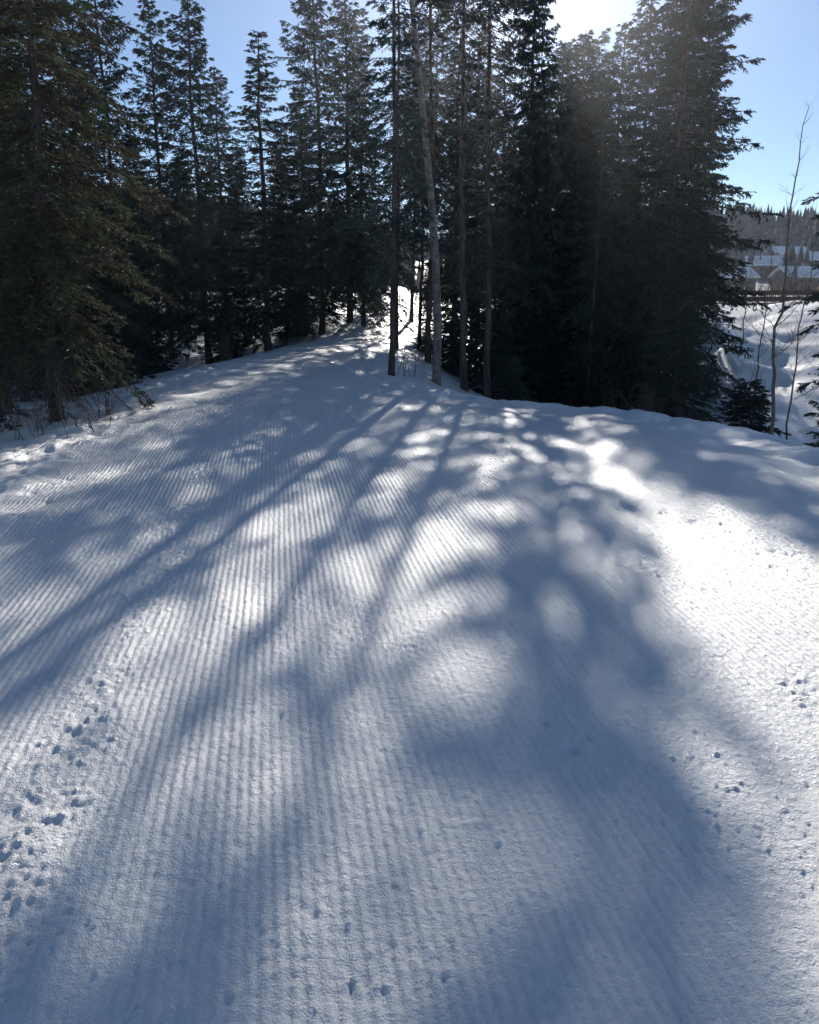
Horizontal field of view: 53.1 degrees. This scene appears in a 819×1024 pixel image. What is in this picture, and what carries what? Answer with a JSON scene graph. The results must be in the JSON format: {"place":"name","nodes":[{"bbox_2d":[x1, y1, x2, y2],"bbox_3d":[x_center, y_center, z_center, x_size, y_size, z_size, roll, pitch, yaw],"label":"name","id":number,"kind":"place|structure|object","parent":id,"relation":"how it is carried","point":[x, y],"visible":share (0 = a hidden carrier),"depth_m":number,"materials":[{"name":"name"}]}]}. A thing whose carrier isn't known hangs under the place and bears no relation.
{"place":"outdoors","nodes":[
{"label":"outdoors","id":0,"kind":"place"},
{"bbox_2d":[0,227,818,1023],"bbox_3d":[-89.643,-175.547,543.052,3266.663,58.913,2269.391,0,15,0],"label":"snow ground","id":1,"kind":"structure","parent":0,"point":[342,681],"depth_m":3.08,"materials":[{"name":"white snow"}]},
{"bbox_2d":[0,325,31,427],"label":"bare shrub","id":2,"kind":"object","parent":1,"relation":"on","point":[10,397],"visible":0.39,"depth_m":10.52,"materials":[{"name":"brown plant"}]},
{"bbox_2d":[0,43,51,379],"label":"spruce tree","id":3,"kind":"object","parent":1,"relation":"on","point":[5,135],"visible":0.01,"depth_m":20.14,"materials":[{"name":"green plant"}]},
{"bbox_2d":[0,41,59,351],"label":"spruce tree","id":4,"kind":"object","parent":1,"relation":"on","point":[16,102],"visible":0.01,"depth_m":22.69,"materials":[{"name":"green plant"}]},
{"bbox_2d":[0,378,60,440],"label":"bare shrub","id":5,"kind":"object","parent":1,"relation":"on","point":[36,420],"visible":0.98,"depth_m":9.02,"materials":[{"name":"brown plant"}]},
{"bbox_2d":[0,210,68,431],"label":"spruce tree","id":6,"kind":"object","parent":1,"relation":"on","point":[21,413],"visible":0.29,"depth_m":10.56,"materials":[{"name":"green plant"}]},
{"bbox_2d":[0,0,111,401],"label":"spruce tree","id":7,"kind":"object","parent":1,"relation":"on","point":[25,117],"visible":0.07,"depth_m":16.41,"materials":[{"name":"green plant"}]},
{"bbox_2d":[0,0,137,415],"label":"spruce tree","id":8,"kind":"object","parent":1,"relation":"on","point":[110,298],"visible":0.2,"depth_m":12.25,"materials":[{"name":"green plant"}]},
{"bbox_2d":[0,0,158,393],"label":"spruce tree","id":9,"kind":"object","parent":1,"relation":"on","point":[76,61],"visible":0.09,"depth_m":18.50,"materials":[{"name":"green plant"}]},
{"bbox_2d":[45,361,116,437],"bbox_3d":[-3.670,-1.349,9.144,0.755,0.985,1.030,9,18,29],"label":"bare shrub","id":10,"kind":"object","parent":1,"relation":"on","point":[83,417],"visible":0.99,"depth_m":9.16,"materials":[{"name":"brown plant"}]},
{"bbox_2d":[68,360,125,417],"bbox_3d":[-3.975,-1.677,10.493,0.737,0.912,0.625,4,16,13],"label":"bare shrub","id":11,"kind":"object","parent":1,"relation":"on","point":[106,404],"visible":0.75,"depth_m":10.41,"materials":[{"name":"brown plant"}]},
{"bbox_2d":[0,0,193,425],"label":"spruce tree","id":12,"kind":"object","parent":1,"relation":"on","point":[46,291],"visible":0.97,"depth_m":9.29,"materials":[{"name":"green plant"}]},
{"bbox_2d":[54,29,147,289],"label":"spruce tree","id":13,"kind":"object","parent":1,"relation":"on","point":[81,117],"visible":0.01,"depth_m":25.56,"materials":[{"name":"green plant"}]},
{"bbox_2d":[69,173,135,373],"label":"spruce tree","id":14,"kind":"object","parent":1,"relation":"on","point":[93,225],"depth_m":22.60,"materials":[{"name":"green plant"}]},
{"bbox_2d":[57,283,158,400],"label":"spruce tree","id":15,"kind":"object","parent":1,"relation":"on","point":[111,332],"visible":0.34,"depth_m":15.03,"materials":[{"name":"green plant"}]},
{"bbox_2d":[63,0,190,374],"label":"spruce tree","id":16,"kind":"object","parent":1,"relation":"on","point":[106,80],"visible":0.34,"depth_m":21.20,"materials":[{"name":"green plant"}]},
{"bbox_2d":[97,226,176,377],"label":"spruce tree","id":17,"kind":"object","parent":1,"relation":"on","point":[128,299],"visible":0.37,"depth_m":20.38,"materials":[{"name":"green plant"}]},
{"bbox_2d":[118,131,190,351],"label":"spruce tree","id":18,"kind":"object","parent":1,"relation":"on","point":[139,167],"visible":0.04,"depth_m":27.33,"materials":[{"name":"green plant"}]},
{"bbox_2d":[129,299,180,373],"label":"spruce tree","id":19,"kind":"object","parent":1,"relation":"on","point":[165,366],"visible":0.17,"depth_m":23.55,"materials":[{"name":"green plant"}]},
{"bbox_2d":[117,0,219,358],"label":"spruce tree","id":20,"kind":"object","parent":1,"relation":"on","point":[152,74],"visible":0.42,"depth_m":24.77,"materials":[{"name":"green plant"}]},
{"bbox_2d":[159,154,216,335],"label":"spruce tree","id":21,"kind":"object","parent":1,"relation":"on","point":[190,212],"visible":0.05,"depth_m":31.30,"materials":[{"name":"green plant"}]},
{"bbox_2d":[126,0,269,364],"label":"spruce tree","id":22,"kind":"object","parent":1,"relation":"on","point":[202,298],"visible":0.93,"depth_m":23.21,"materials":[{"name":"green plant"}]},
{"bbox_2d":[195,315,249,363],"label":"spruce tree","id":23,"kind":"object","parent":1,"relation":"on","point":[235,352],"visible":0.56,"depth_m":23.47,"materials":[{"name":"green plant"}]},
{"bbox_2d":[209,316,242,361],"bbox_3d":[-4.642,-4.525,20.436,1.161,1.571,1.380,0,15,0],"label":"bare shrub","id":24,"kind":"object","parent":1,"relation":"on","point":[227,353],"visible":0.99,"depth_m":20.63,"materials":[{"name":"brown plant"}]},
{"bbox_2d":[191,66,260,350],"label":"spruce tree","id":25,"kind":"object","parent":1,"relation":"on","point":[221,103],"visible":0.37,"depth_m":28.59,"materials":[{"name":"green plant"}]},
{"bbox_2d":[207,140,273,350],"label":"spruce tree","id":26,"kind":"object","parent":1,"relation":"on","point":[230,233],"visible":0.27,"depth_m":29.12,"materials":[{"name":"green plant"}]},
{"bbox_2d":[216,30,319,350],"bbox_3d":[-4.121,-8.905,23.596,3.009,8.806,3.146,-3,16,-10],"label":"spruce tree","id":27,"kind":"object","parent":1,"relation":"on","point":[254,292],"visible":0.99,"depth_m":23.38,"materials":[{"name":"green plant"}]},
{"bbox_2d":[241,127,326,342],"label":"spruce tree","id":28,"kind":"object","parent":1,"relation":"on","point":[281,136],"visible":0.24,"depth_m":29.07,"materials":[{"name":"green plant"}]},
{"bbox_2d":[271,297,318,338],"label":"spruce tree","id":29,"kind":"object","parent":1,"relation":"on","point":[283,328],"visible":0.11,"depth_m":29.90,"materials":[{"name":"green plant"}]},
{"bbox_2d":[259,89,355,334],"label":"spruce tree","id":30,"kind":"object","parent":1,"relation":"on","point":[295,150],"visible":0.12,"depth_m":29.11,"materials":[{"name":"green plant"}]},
{"bbox_2d":[241,0,381,353],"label":"spruce tree","id":31,"kind":"object","parent":1,"relation":"on","point":[318,195],"visible":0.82,"depth_m":27.44,"materials":[{"name":"green plant"}]},
{"bbox_2d":[298,293,324,341],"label":"bare shrub","id":32,"kind":"object","parent":1,"relation":"on","point":[311,326],"visible":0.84,"depth_m":26.35,"materials":[{"name":"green plant"}]},
{"bbox_2d":[307,0,419,322],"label":"spruce tree","id":33,"kind":"object","parent":1,"relation":"on","point":[347,28],"visible":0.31,"depth_m":28.90,"materials":[{"name":"green plant"}]},
{"bbox_2d":[328,47,414,325],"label":"spruce tree","id":34,"kind":"object","parent":1,"relation":"on","point":[359,120],"visible":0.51,"depth_m":28.74,"materials":[{"name":"green plant"}]},
{"bbox_2d":[354,221,389,315],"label":"spruce tree","id":35,"kind":"object","parent":1,"relation":"on","point":[370,311],"visible":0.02,"depth_m":33.72,"materials":[{"name":"green plant"}]},
{"bbox_2d":[335,0,435,375],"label":"spruce tree","id":36,"kind":"object","parent":1,"relation":"on","point":[392,222],"visible":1,"depth_m":14.13,"materials":[{"name":"green plant"}]},
{"bbox_2d":[347,0,442,350],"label":"spruce tree","id":37,"kind":"object","parent":1,"relation":"on","point":[389,105],"visible":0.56,"depth_m":20.38,"materials":[{"name":"green plant"}]},
{"bbox_2d":[349,0,451,385],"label":"aspen tree","id":38,"kind":"object","parent":1,"relation":"on","point":[437,339],"visible":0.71,"depth_m":16.00,"materials":[{"name":"grey plant"}]},
{"bbox_2d":[379,279,429,378],"bbox_3d":[0.009,-3.442,15.524,1.206,1.861,1.550,-4,16,-16],"label":"bare shrub","id":39,"kind":"object","parent":1,"relation":"on","point":[404,375],"visible":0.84,"depth_m":15.79,"materials":[{"name":"brown plant"}]},
{"bbox_2d":[371,35,442,322],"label":"spruce tree","id":40,"kind":"object","parent":1,"relation":"on","point":[412,268],"visible":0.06,"depth_m":31.14,"materials":[{"name":"green plant"}]},
{"bbox_2d":[371,71,458,343],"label":"spruce tree","id":41,"kind":"object","parent":1,"relation":"on","point":[425,201],"visible":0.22,"depth_m":26.12,"materials":[{"name":"green plant"}]},
{"bbox_2d":[17,180,818,289],"bbox_3d":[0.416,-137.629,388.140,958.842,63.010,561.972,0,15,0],"label":"distant forest","id":42,"kind":"object","parent":1,"relation":"on","point":[747,225],"visible":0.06,"depth_m":338.69,"materials":[{"name":"green plant"}]},
{"bbox_2d":[413,336,432,353],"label":"spruce tree","id":43,"kind":"object","parent":1,"relation":"on","point":[420,341],"visible":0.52,"depth_m":24.43,"materials":[{"name":"green plant"}]},
{"bbox_2d":[380,0,477,363],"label":"spruce tree","id":44,"kind":"object","parent":1,"relation":"on","point":[430,101],"visible":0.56,"depth_m":19.29,"materials":[{"name":"green plant"}]},
{"bbox_2d":[410,265,449,348],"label":"spruce tree","id":45,"kind":"object","parent":1,"relation":"on","point":[424,293],"visible":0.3,"depth_m":28.97,"materials":[{"name":"green plant"}]},
{"bbox_2d":[386,9,498,242],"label":"spruce tree","id":46,"kind":"object","parent":1,"relation":"on","point":[435,63],"visible":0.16,"depth_m":28.84,"materials":[{"name":"green plant"}]},
{"bbox_2d":[418,24,485,345],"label":"spruce tree","id":47,"kind":"object","parent":1,"relation":"on","point":[448,115],"visible":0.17,"depth_m":29.39,"materials":[{"name":"green plant"}]},
{"bbox_2d":[423,315,480,385],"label":"spruce tree","id":48,"kind":"object","parent":1,"relation":"on","point":[452,356],"visible":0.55,"depth_m":21.41,"materials":[{"name":"green plant"}]},
{"bbox_2d":[420,135,496,373],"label":"spruce tree","id":49,"kind":"object","parent":1,"relation":"on","point":[469,307],"visible":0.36,"depth_m":25.60,"materials":[{"name":"green plant"}]},
{"bbox_2d":[399,0,536,392],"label":"spruce tree","id":50,"kind":"object","parent":1,"relation":"on","point":[462,95],"visible":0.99,"depth_m":16.57,"materials":[{"name":"green plant"}]},
{"bbox_2d":[436,24,507,351],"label":"spruce tree","id":51,"kind":"object","parent":1,"relation":"on","point":[484,58],"visible":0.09,"depth_m":29.75,"materials":[{"name":"green plant"}]},
{"bbox_2d":[446,36,504,359],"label":"spruce tree","id":52,"kind":"object","parent":1,"relation":"on","point":[484,140],"visible":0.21,"depth_m":25.92,"materials":[{"name":"green plant"}]},
{"bbox_2d":[145,249,818,314],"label":"willow thicket","id":53,"kind":"object","parent":1,"relation":"on","point":[779,286],"visible":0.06,"depth_m":49.15,"materials":[{"name":"brown plant"}]},
{"bbox_2d":[441,40,531,365],"bbox_3d":[2.833,-9.446,27.453,4.180,11.331,3.820,11,19,35],"label":"spruce tree","id":54,"kind":"object","parent":1,"relation":"on","point":[506,104],"visible":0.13,"depth_m":26.38,"materials":[{"name":"green plant"}]},
{"bbox_2d":[453,309,533,400],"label":"spruce tree","id":55,"kind":"object","parent":1,"relation":"on","point":[497,331],"visible":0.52,"depth_m":19.52,"materials":[{"name":"green plant"}]},
{"bbox_2d":[442,0,556,397],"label":"spruce tree","id":56,"kind":"object","parent":1,"relation":"on","point":[491,18],"visible":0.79,"depth_m":17.52,"materials":[{"name":"green plant"}]},
{"bbox_2d":[466,148,548,383],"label":"spruce tree","id":57,"kind":"object","parent":1,"relation":"on","point":[498,302],"visible":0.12,"depth_m":22.71,"materials":[{"name":"green plant"}]},
{"bbox_2d":[490,355,538,401],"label":"spruce tree","id":58,"kind":"object","parent":1,"relation":"on","point":[507,372],"visible":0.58,"depth_m":16.82,"materials":[{"name":"green plant"}]},
{"bbox_2d":[467,90,574,386],"bbox_3d":[3.962,-8.082,25.776,4.199,9.578,3.838,14,21,42],"label":"spruce tree","id":59,"kind":"object","parent":1,"relation":"on","point":[544,198],"visible":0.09,"depth_m":25.21,"materials":[{"name":"green plant"}]},
{"bbox_2d":[476,0,568,377],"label":"spruce tree","id":60,"kind":"object","parent":1,"relation":"on","point":[537,135],"visible":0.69,"depth_m":20.36,"materials":[{"name":"green plant"}]},
{"bbox_2d":[493,76,555,307],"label":"spruce tree","id":61,"kind":"object","parent":1,"relation":"on","point":[535,89],"depth_m":30.27,"materials":[{"name":"green plant"}]},
{"bbox_2d":[490,37,591,282],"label":"spruce tree","id":62,"kind":"object","parent":1,"relation":"on","point":[564,63],"visible":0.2,"depth_m":25.34,"materials":[{"name":"green plant"}]},
{"bbox_2d":[516,41,583,283],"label":"spruce tree","id":63,"kind":"object","parent":1,"relation":"on","point":[566,47],"visible":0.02,"depth_m":27.06,"materials":[{"name":"green plant"}]},
{"bbox_2d":[509,29,618,385],"bbox_3d":[5.011,-8.879,25.276,4.002,10.930,3.865,-13,20,-40],"label":"spruce tree","id":64,"kind":"object","parent":1,"relation":"on","point":[577,95],"visible":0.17,"depth_m":24.55,"materials":[{"name":"green plant"}]},
{"bbox_2d":[511,102,618,387],"bbox_3d":[4.913,-7.272,23.782,3.588,8.560,3.925,-3,16,-12],"label":"spruce tree","id":65,"kind":"object","parent":1,"relation":"on","point":[577,182],"visible":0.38,"depth_m":23.29,"materials":[{"name":"green plant"}]},
{"bbox_2d":[562,63,620,255],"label":"spruce tree","id":66,"kind":"object","parent":1,"relation":"on","point":[597,71],"visible":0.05,"depth_m":29.88,"materials":[{"name":"green plant"}]},
{"bbox_2d":[557,49,629,406],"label":"spruce tree","id":67,"kind":"object","parent":1,"relation":"on","point":[592,316],"visible":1,"depth_m":18.92,"materials":[{"name":"green plant"}]},
{"bbox_2d":[540,28,653,266],"bbox_3d":[5.671,-9.405,26.209,3.107,10.817,3.855,12,19,38],"label":"spruce tree","id":68,"kind":"object","parent":1,"relation":"on","point":[605,39],"visible":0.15,"depth_m":25.13,"materials":[{"name":"green plant"}]},
{"bbox_2d":[562,21,656,347],"bbox_3d":[6.399,-9.639,26.103,4.510,10.789,4.122,-12,20,-38],"label":"spruce tree","id":69,"kind":"object","parent":1,"relation":"on","point":[629,35],"visible":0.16,"depth_m":25.09,"materials":[{"name":"green plant"}]},
{"bbox_2d":[564,135,660,409],"bbox_3d":[5.443,-5.864,21.402,3.046,7.322,2.373,-9,18,-30],"label":"spruce tree","id":70,"kind":"object","parent":1,"relation":"on","point":[635,180],"visible":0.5,"depth_m":20.95,"materials":[{"name":"green plant"}]},
{"bbox_2d":[571,356,689,410],"bbox_3d":[3.891,-1.942,14.787,2.151,2.201,1.475,0,15,0],"label":"bare shrub","id":71,"kind":"object","parent":1,"relation":"on","point":[621,388],"visible":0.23,"depth_m":14.92,"materials":[{"name":"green plant"}]},
{"bbox_2d":[611,370,680,412],"bbox_3d":[4.497,-2.146,16.069,1.591,1.674,1.544,10,18,32],"label":"bare shrub","id":72,"kind":"object","parent":1,"relation":"on","point":[643,398],"visible":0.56,"depth_m":16.11,"materials":[{"name":"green plant"}]},
{"bbox_2d":[579,0,717,337],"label":"spruce tree","id":73,"kind":"object","parent":1,"relation":"on","point":[642,29],"visible":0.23,"depth_m":22.63,"materials":[{"name":"green plant"}]},
{"bbox_2d":[568,0,783,409],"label":"spruce tree","id":74,"kind":"object","parent":1,"relation":"on","point":[690,19],"visible":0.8,"depth_m":19.35,"materials":[{"name":"green plant"}]},
{"bbox_2d":[607,0,751,360],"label":"spruce tree","id":75,"kind":"object","parent":1,"relation":"on","point":[704,167],"visible":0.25,"depth_m":21.10,"materials":[{"name":"green plant"}]},
{"bbox_2d":[614,1,748,314],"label":"spruce tree","id":76,"kind":"object","parent":1,"relation":"on","point":[712,197],"visible":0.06,"depth_m":26.67,"materials":[{"name":"green plant"}]},
{"bbox_2d":[626,295,737,423],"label":"spruce tree","id":77,"kind":"object","parent":1,"relation":"on","point":[693,330],"visible":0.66,"depth_m":17.59,"materials":[{"name":"green plant"}]},
{"bbox_2d":[669,372,732,423],"bbox_3d":[5.357,-1.948,15.177,1.322,1.883,1.608,-4,16,-14],"label":"bare shrub","id":78,"kind":"object","parent":1,"relation":"on","point":[695,408],"visible":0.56,"depth_m":15.12,"materials":[{"name":"brown plant"}]},
{"bbox_2d":[705,244,736,376],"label":"bare sapling","id":79,"kind":"object","parent":1,"relation":"on","point":[715,311],"visible":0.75,"depth_m":19.40,"materials":[{"name":"brown plant"}]},
{"bbox_2d":[705,275,755,289],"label":"walls","id":80,"kind":"structure","parent":1,"relation":"on","point":[753,284],"depth_m":194.71,"materials":[{"name":"paint"}]},
{"bbox_2d":[716,267,759,277],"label":"snowy roof","id":81,"kind":"structure","parent":80,"relation":"on","point":[754,272],"depth_m":194.51,"materials":[{"name":"white snow"}]},
{"bbox_2d":[735,252,753,346],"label":"bare sapling","id":82,"kind":"object","parent":1,"relation":"on","point":[746,303],"visible":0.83,"depth_m":21.23,"materials":[{"name":"brown plant"}]},
{"bbox_2d":[717,348,781,417],"bbox_3d":[7.472,-2.878,17.863,1.823,1.713,1.053,3,16,11],"label":"bare shrub","id":83,"kind":"object","parent":1,"relation":"on","point":[745,377],"visible":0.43,"depth_m":17.87,"materials":[{"name":"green plant"}]},
{"bbox_2d":[716,378,791,436],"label":"spruce tree","id":84,"kind":"object","parent":1,"relation":"on","point":[752,402],"visible":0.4,"depth_m":13.95,"materials":[{"name":"green plant"}]},
{"bbox_2d":[741,218,779,407],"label":"bare sapling","id":85,"kind":"object","parent":1,"relation":"on","point":[758,356],"visible":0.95,"depth_m":16.53,"materials":[{"name":"brown plant"}]},
{"bbox_2d":[747,266,778,279],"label":"walls","id":86,"kind":"structure","parent":1,"relation":"on","point":[758,271],"depth_m":236.72,"materials":[{"name":"paint"}]},
{"bbox_2d":[745,255,783,265],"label":"snowy roof","id":87,"kind":"structure","parent":86,"relation":"on","point":[764,261],"depth_m":236.70,"materials":[{"name":"white snow"}]},
{"bbox_2d":[709,287,818,304],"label":"wooden fence","id":88,"kind":"object","parent":1,"relation":"on","point":[778,292],"visible":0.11,"depth_m":35.66,"materials":[{"name":"brown wood"}]},
{"bbox_2d":[738,95,818,434],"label":"bare sapling","id":89,"kind":"object","parent":1,"relation":"on","point":[774,356],"visible":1,"depth_m":9.71,"materials":[{"name":"brown plant"}]},
{"bbox_2d":[770,269,818,289],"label":"walls","id":90,"kind":"structure","parent":1,"relation":"on","point":[782,276],"depth_m":190.91,"materials":[{"name":"paint"}]},
{"bbox_2d":[767,266,818,277],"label":"snowy roof","id":91,"kind":"structure","parent":90,"relation":"on","point":[802,269],"depth_m":190.01,"materials":[{"name":"white snow"}]},
{"bbox_2d":[776,212,818,439],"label":"bare sapling","id":92,"kind":"object","parent":1,"relation":"on","point":[797,357],"visible":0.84,"depth_m":15.67,"materials":[{"name":"brown plant"}]},
{"bbox_2d":[777,193,818,433],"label":"spruce tree","id":93,"kind":"object","parent":1,"relation":"on","point":[802,386],"visible":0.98,"depth_m":13.04,"materials":[{"name":"green plant"}]},
{"bbox_2d":[784,319,814,343],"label":"bare shrub","id":94,"kind":"object","parent":1,"relation":"on","point":[795,332],"visible":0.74,"depth_m":23.29,"materials":[{"name":"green plant"}]},
{"bbox_2d":[802,400,818,446],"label":"spruce tree","id":95,"kind":"object","parent":1,"relation":"on","point":[811,402],"visible":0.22,"depth_m":13.40,"materials":[{"name":"green plant"}]},
{"bbox_2d":[1,0,818,233],"label":"sky","id":96,"kind":"structure","parent":0,"point":[784,33],"materials":[{"name":"blue"}]},
{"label":"walls","id":97,"kind":"object","parent":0,"visible":0},
{"bbox_2d":[761,246,809,255],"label":"snowy roof","id":98,"kind":"structure","parent":97,"relation":"on","point":[781,250],"depth_m":283.92,"materials":[{"name":"white snow"}]},
{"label":"walls","id":99,"kind":"object","parent":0,"visible":0},
{"bbox_2d":[796,251,818,260],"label":"snowy roof","id":100,"kind":"structure","parent":99,"relation":"on","point":[815,255],"depth_m":256.21,"materials":[{"name":"white snow"}]}
]}

